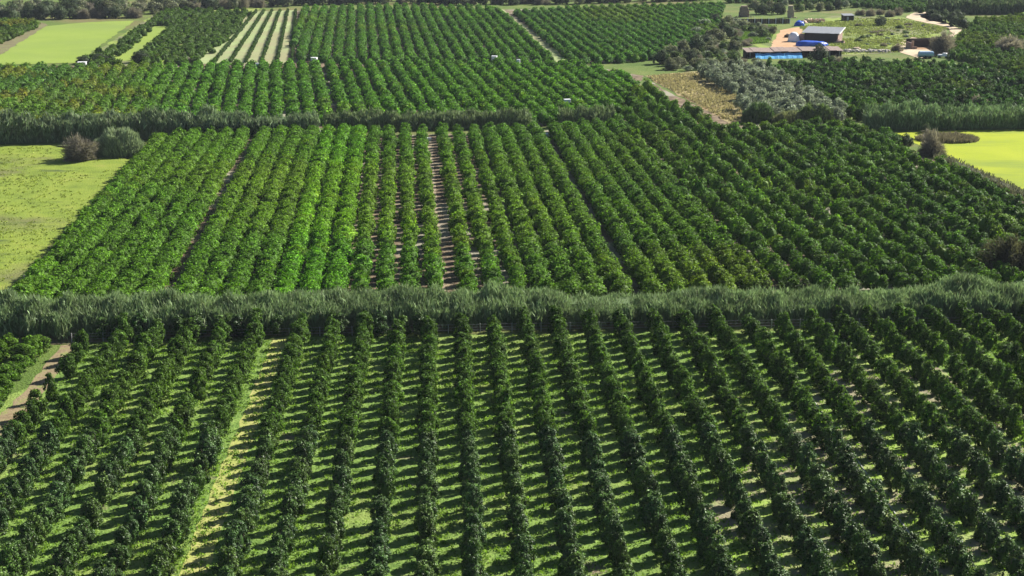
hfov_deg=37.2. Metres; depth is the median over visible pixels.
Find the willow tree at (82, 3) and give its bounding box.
[75,0,91,13]
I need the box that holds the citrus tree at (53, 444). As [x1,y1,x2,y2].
[36,421,60,455]
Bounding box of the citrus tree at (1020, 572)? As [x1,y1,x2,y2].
[1010,559,1023,575]
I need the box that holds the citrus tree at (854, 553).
[846,525,872,568]
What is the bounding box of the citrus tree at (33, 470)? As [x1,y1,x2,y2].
[17,454,40,485]
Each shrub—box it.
[664,57,675,69]
[666,61,680,69]
[672,57,687,67]
[681,65,693,70]
[689,57,702,66]
[695,60,706,68]
[705,45,719,50]
[706,40,714,45]
[709,48,720,56]
[731,24,741,29]
[731,35,741,41]
[737,19,750,27]
[740,40,752,45]
[747,31,758,35]
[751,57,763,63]
[758,30,771,37]
[768,26,777,33]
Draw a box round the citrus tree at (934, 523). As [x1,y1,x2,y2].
[923,506,945,541]
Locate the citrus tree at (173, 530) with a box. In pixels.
[160,518,184,556]
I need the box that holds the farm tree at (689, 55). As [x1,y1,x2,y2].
[683,49,697,62]
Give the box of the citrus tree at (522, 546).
[512,538,533,573]
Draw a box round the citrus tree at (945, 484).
[937,471,966,501]
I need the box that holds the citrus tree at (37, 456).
[25,439,48,474]
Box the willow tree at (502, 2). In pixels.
[498,0,507,4]
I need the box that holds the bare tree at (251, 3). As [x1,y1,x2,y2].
[248,0,254,6]
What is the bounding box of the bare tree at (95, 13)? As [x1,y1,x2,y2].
[89,7,107,17]
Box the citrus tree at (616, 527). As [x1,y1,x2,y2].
[606,517,625,559]
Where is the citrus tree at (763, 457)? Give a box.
[755,451,772,485]
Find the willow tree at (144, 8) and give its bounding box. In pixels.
[123,2,148,11]
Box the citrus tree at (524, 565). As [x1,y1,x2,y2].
[513,557,532,575]
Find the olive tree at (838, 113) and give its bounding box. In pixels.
[832,104,845,121]
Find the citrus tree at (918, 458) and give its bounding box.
[913,441,931,469]
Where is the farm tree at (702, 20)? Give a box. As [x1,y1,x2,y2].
[698,18,710,23]
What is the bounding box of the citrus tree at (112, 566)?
[104,557,124,575]
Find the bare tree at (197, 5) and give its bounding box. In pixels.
[190,0,204,9]
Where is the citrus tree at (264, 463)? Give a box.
[248,458,269,483]
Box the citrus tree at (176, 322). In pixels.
[171,314,182,336]
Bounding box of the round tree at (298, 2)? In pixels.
[292,0,305,4]
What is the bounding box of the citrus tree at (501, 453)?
[497,436,518,466]
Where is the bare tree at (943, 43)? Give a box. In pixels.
[928,29,956,54]
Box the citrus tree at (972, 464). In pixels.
[965,449,982,480]
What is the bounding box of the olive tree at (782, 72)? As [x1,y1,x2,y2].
[777,68,784,76]
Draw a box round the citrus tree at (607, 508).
[598,501,617,532]
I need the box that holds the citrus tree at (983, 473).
[974,456,992,489]
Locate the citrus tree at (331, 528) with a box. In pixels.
[323,523,344,552]
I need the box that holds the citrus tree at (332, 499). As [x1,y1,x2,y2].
[324,489,345,524]
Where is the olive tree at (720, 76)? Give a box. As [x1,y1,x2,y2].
[713,74,723,85]
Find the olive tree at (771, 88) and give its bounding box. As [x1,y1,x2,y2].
[766,84,776,93]
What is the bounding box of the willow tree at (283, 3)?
[270,0,292,6]
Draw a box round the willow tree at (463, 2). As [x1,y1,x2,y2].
[450,0,473,4]
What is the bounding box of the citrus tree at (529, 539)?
[507,533,536,560]
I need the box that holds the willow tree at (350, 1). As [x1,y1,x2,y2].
[343,0,355,3]
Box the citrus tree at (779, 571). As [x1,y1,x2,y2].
[768,565,789,575]
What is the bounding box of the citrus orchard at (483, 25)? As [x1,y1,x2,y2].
[289,2,554,63]
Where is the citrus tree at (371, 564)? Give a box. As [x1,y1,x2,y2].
[361,560,383,575]
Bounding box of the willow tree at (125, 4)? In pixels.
[122,0,129,9]
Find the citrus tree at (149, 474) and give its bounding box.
[143,463,162,495]
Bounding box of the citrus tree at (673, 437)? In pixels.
[662,430,683,461]
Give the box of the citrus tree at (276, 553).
[258,546,287,575]
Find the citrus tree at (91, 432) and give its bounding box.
[84,427,101,453]
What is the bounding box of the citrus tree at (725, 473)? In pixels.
[717,459,740,491]
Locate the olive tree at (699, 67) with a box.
[697,61,703,73]
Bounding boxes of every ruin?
[736,6,753,16]
[787,5,796,17]
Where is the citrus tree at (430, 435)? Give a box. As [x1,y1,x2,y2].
[415,430,439,453]
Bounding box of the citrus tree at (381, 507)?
[371,497,390,536]
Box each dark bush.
[75,55,90,62]
[91,53,108,59]
[131,49,147,61]
[874,15,886,25]
[890,43,904,51]
[900,133,913,145]
[921,123,930,132]
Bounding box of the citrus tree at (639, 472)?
[633,464,653,498]
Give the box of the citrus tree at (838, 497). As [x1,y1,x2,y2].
[824,491,847,528]
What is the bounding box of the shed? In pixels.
[742,46,843,57]
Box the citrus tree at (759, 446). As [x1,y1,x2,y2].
[750,439,768,472]
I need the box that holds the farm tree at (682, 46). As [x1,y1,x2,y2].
[677,39,690,53]
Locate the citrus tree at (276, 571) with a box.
[266,566,289,575]
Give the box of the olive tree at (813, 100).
[809,97,820,102]
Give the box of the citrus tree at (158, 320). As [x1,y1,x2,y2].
[149,317,167,336]
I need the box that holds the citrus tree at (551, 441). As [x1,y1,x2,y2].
[540,436,558,465]
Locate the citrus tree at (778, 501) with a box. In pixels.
[770,492,798,519]
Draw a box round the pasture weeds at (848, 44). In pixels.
[800,17,948,54]
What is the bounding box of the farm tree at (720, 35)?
[710,28,726,40]
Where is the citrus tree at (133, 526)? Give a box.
[123,512,139,544]
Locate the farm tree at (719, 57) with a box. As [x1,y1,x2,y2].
[713,53,726,61]
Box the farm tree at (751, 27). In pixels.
[743,24,755,30]
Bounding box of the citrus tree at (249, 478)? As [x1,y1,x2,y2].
[239,472,265,504]
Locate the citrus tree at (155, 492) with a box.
[136,479,159,508]
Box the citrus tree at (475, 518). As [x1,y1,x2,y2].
[463,513,486,546]
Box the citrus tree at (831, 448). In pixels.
[824,425,844,462]
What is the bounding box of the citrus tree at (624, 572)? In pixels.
[619,568,635,575]
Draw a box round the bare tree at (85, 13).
[76,9,91,18]
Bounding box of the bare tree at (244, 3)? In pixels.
[239,0,249,7]
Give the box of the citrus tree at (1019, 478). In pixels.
[1015,455,1023,490]
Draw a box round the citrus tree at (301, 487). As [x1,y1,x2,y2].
[285,469,309,502]
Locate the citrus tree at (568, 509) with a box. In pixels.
[554,506,576,531]
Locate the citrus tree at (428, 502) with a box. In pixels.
[413,492,438,523]
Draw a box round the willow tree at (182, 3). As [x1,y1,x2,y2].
[174,0,195,8]
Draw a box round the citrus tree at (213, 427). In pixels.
[202,423,220,438]
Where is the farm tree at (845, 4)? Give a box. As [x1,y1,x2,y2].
[841,0,849,7]
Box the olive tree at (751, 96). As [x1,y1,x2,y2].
[744,92,756,100]
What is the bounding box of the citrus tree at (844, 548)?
[838,522,862,556]
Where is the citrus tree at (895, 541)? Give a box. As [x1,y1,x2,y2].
[881,525,907,557]
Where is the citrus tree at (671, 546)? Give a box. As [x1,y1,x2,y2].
[658,541,681,569]
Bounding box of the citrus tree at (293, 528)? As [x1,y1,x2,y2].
[280,513,297,539]
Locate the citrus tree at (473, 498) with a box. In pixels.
[463,483,485,523]
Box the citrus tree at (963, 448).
[949,436,973,467]
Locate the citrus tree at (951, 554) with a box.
[937,532,967,567]
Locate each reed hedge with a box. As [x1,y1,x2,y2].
[0,102,320,144]
[0,286,75,341]
[67,270,1023,337]
[322,106,532,130]
[557,102,615,124]
[861,98,1023,130]
[926,0,1023,13]
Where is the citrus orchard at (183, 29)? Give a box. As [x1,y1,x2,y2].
[82,6,254,65]
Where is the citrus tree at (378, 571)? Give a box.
[367,564,386,575]
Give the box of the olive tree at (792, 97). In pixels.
[786,92,802,101]
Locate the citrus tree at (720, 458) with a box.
[711,450,731,481]
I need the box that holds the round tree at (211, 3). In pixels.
[198,0,219,9]
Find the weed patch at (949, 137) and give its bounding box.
[914,131,979,143]
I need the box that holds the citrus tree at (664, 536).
[651,527,675,557]
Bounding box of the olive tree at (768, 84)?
[766,80,778,87]
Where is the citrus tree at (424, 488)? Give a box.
[417,484,436,508]
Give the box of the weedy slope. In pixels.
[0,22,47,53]
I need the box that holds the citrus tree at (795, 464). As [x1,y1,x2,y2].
[792,451,802,472]
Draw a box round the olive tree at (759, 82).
[756,79,765,86]
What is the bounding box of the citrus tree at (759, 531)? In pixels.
[748,523,771,557]
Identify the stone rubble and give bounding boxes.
[843,49,890,52]
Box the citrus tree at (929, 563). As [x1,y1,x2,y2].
[921,555,938,575]
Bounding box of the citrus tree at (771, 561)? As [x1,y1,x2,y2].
[759,552,780,575]
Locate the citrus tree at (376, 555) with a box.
[363,548,390,574]
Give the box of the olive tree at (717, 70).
[709,68,721,83]
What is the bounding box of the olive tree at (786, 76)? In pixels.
[782,73,795,82]
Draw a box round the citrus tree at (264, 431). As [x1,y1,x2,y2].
[256,427,279,449]
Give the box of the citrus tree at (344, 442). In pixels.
[332,432,354,464]
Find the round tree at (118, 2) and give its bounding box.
[109,0,121,9]
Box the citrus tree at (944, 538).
[933,520,956,553]
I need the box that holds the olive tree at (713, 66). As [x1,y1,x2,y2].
[704,64,718,75]
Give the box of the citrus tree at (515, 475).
[504,471,520,496]
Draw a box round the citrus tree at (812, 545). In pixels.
[800,537,828,571]
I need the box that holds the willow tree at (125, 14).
[122,6,142,17]
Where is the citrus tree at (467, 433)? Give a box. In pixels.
[458,429,474,450]
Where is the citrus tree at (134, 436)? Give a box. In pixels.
[124,429,144,451]
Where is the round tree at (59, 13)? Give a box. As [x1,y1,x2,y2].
[51,5,67,19]
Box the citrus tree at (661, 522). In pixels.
[650,512,667,546]
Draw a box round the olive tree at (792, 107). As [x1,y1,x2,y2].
[783,105,797,112]
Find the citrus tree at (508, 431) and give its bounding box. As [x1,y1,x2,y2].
[498,423,518,449]
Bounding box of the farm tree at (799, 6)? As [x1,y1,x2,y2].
[793,1,804,10]
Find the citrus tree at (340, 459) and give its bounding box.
[332,448,351,478]
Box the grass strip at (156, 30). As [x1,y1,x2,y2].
[114,25,165,60]
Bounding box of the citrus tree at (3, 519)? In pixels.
[0,501,8,534]
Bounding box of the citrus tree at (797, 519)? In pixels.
[786,509,807,540]
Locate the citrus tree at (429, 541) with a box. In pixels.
[413,537,439,562]
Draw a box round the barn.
[798,26,845,42]
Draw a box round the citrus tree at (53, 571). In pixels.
[42,565,63,575]
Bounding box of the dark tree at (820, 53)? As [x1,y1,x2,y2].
[807,43,828,62]
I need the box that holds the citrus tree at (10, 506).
[0,484,16,520]
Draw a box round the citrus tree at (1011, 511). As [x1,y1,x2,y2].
[1002,494,1023,526]
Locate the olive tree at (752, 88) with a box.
[746,84,759,93]
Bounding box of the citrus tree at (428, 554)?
[414,544,442,575]
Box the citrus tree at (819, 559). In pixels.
[806,548,832,575]
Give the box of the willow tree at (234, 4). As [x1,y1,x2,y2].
[226,0,240,8]
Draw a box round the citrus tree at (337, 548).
[316,531,342,564]
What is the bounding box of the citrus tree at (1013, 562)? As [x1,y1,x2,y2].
[999,542,1023,575]
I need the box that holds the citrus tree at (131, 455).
[114,436,136,462]
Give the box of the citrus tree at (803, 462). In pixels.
[796,442,817,484]
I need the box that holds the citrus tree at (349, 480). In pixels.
[328,465,352,489]
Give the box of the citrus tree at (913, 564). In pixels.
[904,542,927,575]
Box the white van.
[937,53,947,57]
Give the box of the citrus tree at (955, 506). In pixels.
[945,476,971,516]
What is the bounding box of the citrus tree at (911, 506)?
[905,481,930,515]
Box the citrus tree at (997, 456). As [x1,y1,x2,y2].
[990,439,1012,468]
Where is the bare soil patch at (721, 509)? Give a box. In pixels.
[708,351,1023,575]
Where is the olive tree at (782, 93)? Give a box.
[778,90,789,98]
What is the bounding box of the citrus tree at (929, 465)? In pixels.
[919,446,941,480]
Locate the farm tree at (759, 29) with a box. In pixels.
[755,25,765,34]
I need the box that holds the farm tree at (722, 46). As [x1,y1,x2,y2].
[718,39,729,49]
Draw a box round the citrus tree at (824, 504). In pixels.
[815,489,836,518]
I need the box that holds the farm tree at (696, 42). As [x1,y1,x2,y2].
[687,33,706,49]
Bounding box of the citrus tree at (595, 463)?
[587,458,607,486]
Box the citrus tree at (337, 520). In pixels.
[323,507,345,538]
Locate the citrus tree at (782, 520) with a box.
[776,502,799,531]
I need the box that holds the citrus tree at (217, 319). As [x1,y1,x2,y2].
[209,315,222,332]
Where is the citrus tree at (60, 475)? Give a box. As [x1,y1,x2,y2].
[49,465,75,496]
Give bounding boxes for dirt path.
[428,141,445,290]
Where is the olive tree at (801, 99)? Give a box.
[791,96,805,104]
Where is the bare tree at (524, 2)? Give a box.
[519,0,530,3]
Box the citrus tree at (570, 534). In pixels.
[559,527,579,555]
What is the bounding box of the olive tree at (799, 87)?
[789,83,804,93]
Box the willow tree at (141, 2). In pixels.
[132,0,147,6]
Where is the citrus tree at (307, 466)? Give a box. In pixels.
[288,456,311,478]
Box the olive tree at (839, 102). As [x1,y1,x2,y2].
[830,97,847,111]
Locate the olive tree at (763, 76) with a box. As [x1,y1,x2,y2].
[759,70,770,79]
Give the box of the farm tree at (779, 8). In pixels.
[770,2,785,13]
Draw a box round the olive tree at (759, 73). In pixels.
[755,69,765,78]
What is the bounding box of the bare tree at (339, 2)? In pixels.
[331,0,345,4]
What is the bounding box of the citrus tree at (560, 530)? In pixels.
[553,509,576,546]
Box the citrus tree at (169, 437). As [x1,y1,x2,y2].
[158,431,176,461]
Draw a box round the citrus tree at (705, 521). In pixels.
[694,515,712,545]
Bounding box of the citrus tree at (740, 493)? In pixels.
[730,486,750,518]
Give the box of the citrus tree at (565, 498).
[553,489,572,519]
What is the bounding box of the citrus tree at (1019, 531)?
[1015,510,1023,538]
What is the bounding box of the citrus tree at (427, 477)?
[413,471,439,502]
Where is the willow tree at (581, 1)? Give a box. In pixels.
[574,0,584,3]
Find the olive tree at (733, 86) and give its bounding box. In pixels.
[727,82,738,93]
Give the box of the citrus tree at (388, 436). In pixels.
[375,428,398,458]
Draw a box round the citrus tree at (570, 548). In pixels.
[556,542,586,575]
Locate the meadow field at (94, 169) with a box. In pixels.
[0,145,130,290]
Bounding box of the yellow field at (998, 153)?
[897,130,1023,188]
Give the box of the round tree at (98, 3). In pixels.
[95,0,105,10]
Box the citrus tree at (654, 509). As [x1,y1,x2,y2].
[640,496,668,532]
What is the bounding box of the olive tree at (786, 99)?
[777,97,790,107]
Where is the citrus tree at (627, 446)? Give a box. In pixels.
[619,431,643,463]
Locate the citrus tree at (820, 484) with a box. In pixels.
[803,471,834,504]
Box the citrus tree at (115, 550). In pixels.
[107,542,131,571]
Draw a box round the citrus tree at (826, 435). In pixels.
[816,427,834,450]
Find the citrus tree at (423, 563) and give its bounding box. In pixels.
[413,559,434,575]
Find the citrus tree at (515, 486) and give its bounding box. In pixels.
[507,478,528,508]
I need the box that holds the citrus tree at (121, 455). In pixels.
[107,441,131,474]
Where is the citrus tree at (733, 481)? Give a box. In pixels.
[723,471,743,507]
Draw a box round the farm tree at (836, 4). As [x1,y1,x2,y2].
[832,0,842,9]
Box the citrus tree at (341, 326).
[332,311,348,335]
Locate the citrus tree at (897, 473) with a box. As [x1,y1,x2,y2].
[885,459,906,491]
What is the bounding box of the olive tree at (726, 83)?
[722,76,732,89]
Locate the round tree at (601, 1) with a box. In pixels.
[595,0,607,3]
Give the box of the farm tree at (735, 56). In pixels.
[727,50,740,60]
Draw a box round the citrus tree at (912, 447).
[904,421,924,460]
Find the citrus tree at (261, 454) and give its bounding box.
[254,444,270,470]
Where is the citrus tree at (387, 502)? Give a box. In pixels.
[369,494,393,527]
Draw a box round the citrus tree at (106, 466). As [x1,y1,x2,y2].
[95,459,119,494]
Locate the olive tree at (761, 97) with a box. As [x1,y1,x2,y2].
[754,94,765,101]
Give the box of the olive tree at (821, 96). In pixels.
[816,93,827,98]
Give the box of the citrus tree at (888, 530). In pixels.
[878,515,898,539]
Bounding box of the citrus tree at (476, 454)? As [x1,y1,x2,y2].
[460,451,480,475]
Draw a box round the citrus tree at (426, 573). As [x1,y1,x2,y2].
[418,567,430,575]
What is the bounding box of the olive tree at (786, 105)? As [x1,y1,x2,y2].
[779,100,795,110]
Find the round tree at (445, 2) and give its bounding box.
[438,0,451,4]
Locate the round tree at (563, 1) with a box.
[556,0,569,3]
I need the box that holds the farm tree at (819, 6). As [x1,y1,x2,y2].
[814,2,824,11]
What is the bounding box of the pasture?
[753,16,947,55]
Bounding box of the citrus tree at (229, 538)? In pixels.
[220,523,244,569]
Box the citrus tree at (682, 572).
[672,569,689,575]
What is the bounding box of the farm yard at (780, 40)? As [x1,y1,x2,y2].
[771,27,809,47]
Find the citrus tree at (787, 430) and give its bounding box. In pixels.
[778,422,799,451]
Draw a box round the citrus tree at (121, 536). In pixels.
[112,525,134,557]
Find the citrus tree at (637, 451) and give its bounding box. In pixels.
[624,444,646,473]
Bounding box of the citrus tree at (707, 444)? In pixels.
[701,431,721,464]
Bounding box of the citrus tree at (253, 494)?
[234,484,261,515]
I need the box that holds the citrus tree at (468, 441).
[459,436,478,462]
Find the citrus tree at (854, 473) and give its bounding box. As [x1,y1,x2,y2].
[845,465,866,492]
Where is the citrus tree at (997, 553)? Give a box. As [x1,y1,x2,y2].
[990,534,1015,568]
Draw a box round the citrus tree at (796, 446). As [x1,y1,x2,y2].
[783,431,803,461]
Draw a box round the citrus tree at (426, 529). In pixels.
[414,514,437,544]
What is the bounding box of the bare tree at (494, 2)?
[489,0,500,3]
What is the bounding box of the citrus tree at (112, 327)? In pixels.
[108,315,119,335]
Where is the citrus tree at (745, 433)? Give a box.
[738,423,757,452]
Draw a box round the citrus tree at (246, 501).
[232,492,259,529]
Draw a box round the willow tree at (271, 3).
[268,0,276,5]
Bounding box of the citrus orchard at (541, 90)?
[0,55,639,125]
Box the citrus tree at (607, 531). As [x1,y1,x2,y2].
[600,509,624,546]
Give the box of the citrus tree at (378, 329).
[371,310,388,336]
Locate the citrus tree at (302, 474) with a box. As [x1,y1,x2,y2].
[289,461,309,485]
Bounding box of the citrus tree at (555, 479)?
[546,466,565,495]
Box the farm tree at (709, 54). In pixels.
[702,51,714,57]
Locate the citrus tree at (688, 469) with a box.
[675,464,700,496]
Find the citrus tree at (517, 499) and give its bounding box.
[505,494,523,521]
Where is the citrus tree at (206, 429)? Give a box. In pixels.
[196,420,223,462]
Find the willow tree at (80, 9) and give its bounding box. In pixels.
[74,6,87,16]
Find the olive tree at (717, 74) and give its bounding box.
[712,72,727,84]
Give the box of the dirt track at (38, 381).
[0,344,70,435]
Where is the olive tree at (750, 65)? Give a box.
[746,64,761,70]
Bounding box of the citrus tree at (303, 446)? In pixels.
[291,438,315,468]
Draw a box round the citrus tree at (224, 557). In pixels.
[211,545,242,575]
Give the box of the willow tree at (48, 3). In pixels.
[41,0,56,14]
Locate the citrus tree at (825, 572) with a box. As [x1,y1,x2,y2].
[818,566,836,575]
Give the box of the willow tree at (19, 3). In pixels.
[12,0,23,10]
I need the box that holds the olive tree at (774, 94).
[767,90,778,103]
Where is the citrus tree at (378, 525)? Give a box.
[366,516,389,551]
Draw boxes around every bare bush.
[58,131,99,161]
[834,55,842,61]
[917,127,946,155]
[971,94,987,104]
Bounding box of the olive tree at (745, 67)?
[740,62,750,70]
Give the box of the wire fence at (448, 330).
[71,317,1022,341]
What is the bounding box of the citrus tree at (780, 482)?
[767,469,787,504]
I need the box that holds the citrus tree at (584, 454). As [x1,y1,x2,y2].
[579,435,602,465]
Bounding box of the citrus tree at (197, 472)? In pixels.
[190,465,205,495]
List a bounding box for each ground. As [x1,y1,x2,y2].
[0,0,1023,405]
[0,328,1023,575]
[12,64,643,127]
[18,82,1023,336]
[90,8,259,64]
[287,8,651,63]
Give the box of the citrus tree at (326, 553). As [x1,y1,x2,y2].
[315,534,339,575]
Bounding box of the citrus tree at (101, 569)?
[91,559,111,575]
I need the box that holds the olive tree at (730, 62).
[727,59,734,67]
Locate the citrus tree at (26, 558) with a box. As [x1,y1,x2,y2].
[9,538,32,575]
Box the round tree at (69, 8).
[62,0,78,17]
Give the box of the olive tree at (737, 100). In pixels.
[733,93,749,109]
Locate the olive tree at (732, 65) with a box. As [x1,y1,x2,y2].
[729,63,742,71]
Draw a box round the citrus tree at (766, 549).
[751,540,774,570]
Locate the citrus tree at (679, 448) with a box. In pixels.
[665,444,692,471]
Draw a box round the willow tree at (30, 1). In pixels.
[23,0,36,11]
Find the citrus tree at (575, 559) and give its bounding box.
[562,552,586,575]
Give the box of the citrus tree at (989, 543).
[978,517,1000,554]
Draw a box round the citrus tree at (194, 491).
[181,475,198,507]
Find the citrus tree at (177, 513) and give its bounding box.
[169,508,190,543]
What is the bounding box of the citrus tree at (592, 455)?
[585,439,601,470]
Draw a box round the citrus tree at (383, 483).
[374,467,395,500]
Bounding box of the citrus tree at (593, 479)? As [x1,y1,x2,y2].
[585,470,604,498]
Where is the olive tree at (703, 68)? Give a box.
[699,63,710,78]
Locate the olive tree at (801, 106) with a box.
[796,104,804,111]
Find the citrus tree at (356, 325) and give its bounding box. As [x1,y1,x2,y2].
[352,311,364,335]
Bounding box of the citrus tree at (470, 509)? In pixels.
[463,505,482,530]
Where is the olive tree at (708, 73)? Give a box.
[705,68,714,81]
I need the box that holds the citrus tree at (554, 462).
[547,455,564,486]
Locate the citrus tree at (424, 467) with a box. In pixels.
[415,460,435,485]
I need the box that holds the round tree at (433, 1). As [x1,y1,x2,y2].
[428,0,441,4]
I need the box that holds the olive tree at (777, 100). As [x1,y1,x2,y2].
[771,97,785,107]
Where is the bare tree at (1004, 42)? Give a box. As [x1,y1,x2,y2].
[993,34,1023,51]
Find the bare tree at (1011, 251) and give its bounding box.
[976,230,1023,273]
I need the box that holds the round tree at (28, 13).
[20,3,34,18]
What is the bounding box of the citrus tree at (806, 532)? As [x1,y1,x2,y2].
[791,524,813,558]
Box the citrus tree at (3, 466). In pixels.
[0,446,6,473]
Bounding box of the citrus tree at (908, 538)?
[896,531,921,568]
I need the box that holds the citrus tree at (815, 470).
[803,463,825,495]
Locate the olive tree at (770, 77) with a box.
[764,73,777,81]
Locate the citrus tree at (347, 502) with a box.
[324,484,350,514]
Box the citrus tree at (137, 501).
[123,495,148,532]
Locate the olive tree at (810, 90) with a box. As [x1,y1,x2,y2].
[804,85,818,96]
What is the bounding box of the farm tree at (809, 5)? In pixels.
[803,0,814,9]
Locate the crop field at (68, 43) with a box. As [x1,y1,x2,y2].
[0,21,132,64]
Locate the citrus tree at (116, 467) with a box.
[108,456,124,482]
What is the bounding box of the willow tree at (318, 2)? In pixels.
[309,0,328,4]
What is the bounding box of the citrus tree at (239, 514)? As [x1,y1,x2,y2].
[230,507,256,539]
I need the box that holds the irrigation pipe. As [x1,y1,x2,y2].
[813,399,908,532]
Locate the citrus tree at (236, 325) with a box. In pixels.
[231,314,245,337]
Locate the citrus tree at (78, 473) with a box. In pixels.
[63,455,85,485]
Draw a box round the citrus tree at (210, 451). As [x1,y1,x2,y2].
[194,437,217,472]
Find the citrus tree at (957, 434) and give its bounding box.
[946,427,963,459]
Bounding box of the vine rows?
[214,8,296,62]
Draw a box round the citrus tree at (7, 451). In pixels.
[0,435,12,462]
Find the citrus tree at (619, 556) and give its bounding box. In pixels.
[610,538,630,572]
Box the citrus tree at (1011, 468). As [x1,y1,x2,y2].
[999,445,1023,480]
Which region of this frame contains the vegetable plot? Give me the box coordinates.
[740,25,776,43]
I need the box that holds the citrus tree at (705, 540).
[696,521,726,558]
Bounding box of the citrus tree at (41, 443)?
[34,441,52,463]
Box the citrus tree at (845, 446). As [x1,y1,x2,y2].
[830,439,856,467]
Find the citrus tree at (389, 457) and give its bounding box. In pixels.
[373,447,398,477]
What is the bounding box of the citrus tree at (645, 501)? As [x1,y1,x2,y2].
[636,489,663,518]
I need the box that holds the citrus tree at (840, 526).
[829,502,851,542]
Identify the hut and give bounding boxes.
[841,13,854,20]
[906,38,930,48]
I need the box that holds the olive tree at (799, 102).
[794,99,802,106]
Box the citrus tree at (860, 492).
[852,474,874,507]
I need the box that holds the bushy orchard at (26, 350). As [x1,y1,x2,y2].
[0,332,51,407]
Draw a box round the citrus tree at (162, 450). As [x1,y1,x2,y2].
[151,436,173,474]
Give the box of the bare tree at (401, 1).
[395,0,406,3]
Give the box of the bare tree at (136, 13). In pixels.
[127,7,143,18]
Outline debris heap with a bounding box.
[834,39,844,42]
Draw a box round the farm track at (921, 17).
[899,12,961,57]
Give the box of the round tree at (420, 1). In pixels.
[416,0,428,3]
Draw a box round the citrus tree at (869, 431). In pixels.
[860,419,877,450]
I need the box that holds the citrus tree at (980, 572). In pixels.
[972,565,987,575]
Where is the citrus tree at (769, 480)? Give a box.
[763,461,776,494]
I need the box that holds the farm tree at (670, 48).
[664,44,677,54]
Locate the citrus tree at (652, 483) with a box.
[639,472,660,508]
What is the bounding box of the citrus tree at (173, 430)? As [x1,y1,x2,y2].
[160,423,182,454]
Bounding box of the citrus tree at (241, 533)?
[228,519,251,554]
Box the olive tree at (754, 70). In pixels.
[750,67,758,78]
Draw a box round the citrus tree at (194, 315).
[188,312,206,338]
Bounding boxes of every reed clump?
[93,125,144,157]
[740,101,774,123]
[771,110,805,123]
[795,102,834,123]
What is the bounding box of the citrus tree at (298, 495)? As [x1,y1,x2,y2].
[282,484,305,516]
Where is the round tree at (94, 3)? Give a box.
[86,0,98,6]
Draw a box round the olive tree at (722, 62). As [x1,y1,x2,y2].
[719,61,727,67]
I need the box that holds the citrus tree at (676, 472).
[669,451,693,485]
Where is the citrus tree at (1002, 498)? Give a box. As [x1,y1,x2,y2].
[989,480,1014,516]
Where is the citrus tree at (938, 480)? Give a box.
[929,460,948,491]
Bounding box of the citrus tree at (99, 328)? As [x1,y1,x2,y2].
[92,316,110,339]
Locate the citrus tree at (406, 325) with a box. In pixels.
[398,315,411,335]
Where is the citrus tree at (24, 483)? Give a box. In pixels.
[15,468,34,497]
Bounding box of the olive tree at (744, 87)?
[736,84,747,97]
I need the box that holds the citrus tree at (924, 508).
[916,490,934,527]
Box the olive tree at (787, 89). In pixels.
[781,85,794,96]
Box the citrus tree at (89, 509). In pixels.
[78,495,103,529]
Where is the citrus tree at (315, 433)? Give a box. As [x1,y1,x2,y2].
[296,424,318,450]
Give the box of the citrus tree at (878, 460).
[871,443,889,471]
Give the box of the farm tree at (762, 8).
[754,2,768,14]
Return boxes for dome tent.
[787,32,799,41]
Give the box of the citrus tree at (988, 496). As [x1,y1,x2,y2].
[982,479,998,502]
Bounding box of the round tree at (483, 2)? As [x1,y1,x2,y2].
[474,0,487,4]
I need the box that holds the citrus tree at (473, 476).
[459,468,481,496]
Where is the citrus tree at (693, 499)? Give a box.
[683,481,703,518]
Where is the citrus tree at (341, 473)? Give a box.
[332,465,351,500]
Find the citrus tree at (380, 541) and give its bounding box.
[369,535,391,564]
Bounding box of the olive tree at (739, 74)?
[734,71,748,80]
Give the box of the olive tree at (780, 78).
[772,74,783,84]
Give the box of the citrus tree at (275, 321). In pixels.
[268,314,285,335]
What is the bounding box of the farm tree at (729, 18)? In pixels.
[719,15,738,24]
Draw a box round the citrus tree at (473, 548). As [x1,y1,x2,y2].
[461,537,484,575]
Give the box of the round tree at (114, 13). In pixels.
[107,5,121,17]
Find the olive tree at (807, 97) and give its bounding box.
[803,93,815,104]
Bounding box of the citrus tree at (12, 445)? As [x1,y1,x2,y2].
[0,426,18,453]
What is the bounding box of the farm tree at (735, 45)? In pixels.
[726,40,742,51]
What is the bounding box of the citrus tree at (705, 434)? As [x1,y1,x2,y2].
[699,422,717,451]
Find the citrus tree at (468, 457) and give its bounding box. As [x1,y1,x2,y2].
[458,445,478,489]
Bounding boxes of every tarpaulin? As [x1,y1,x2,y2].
[755,52,802,58]
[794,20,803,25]
[796,40,827,45]
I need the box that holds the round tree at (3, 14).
[0,7,14,18]
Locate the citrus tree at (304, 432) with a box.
[298,427,314,452]
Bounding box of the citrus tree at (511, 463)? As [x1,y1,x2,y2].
[502,451,521,484]

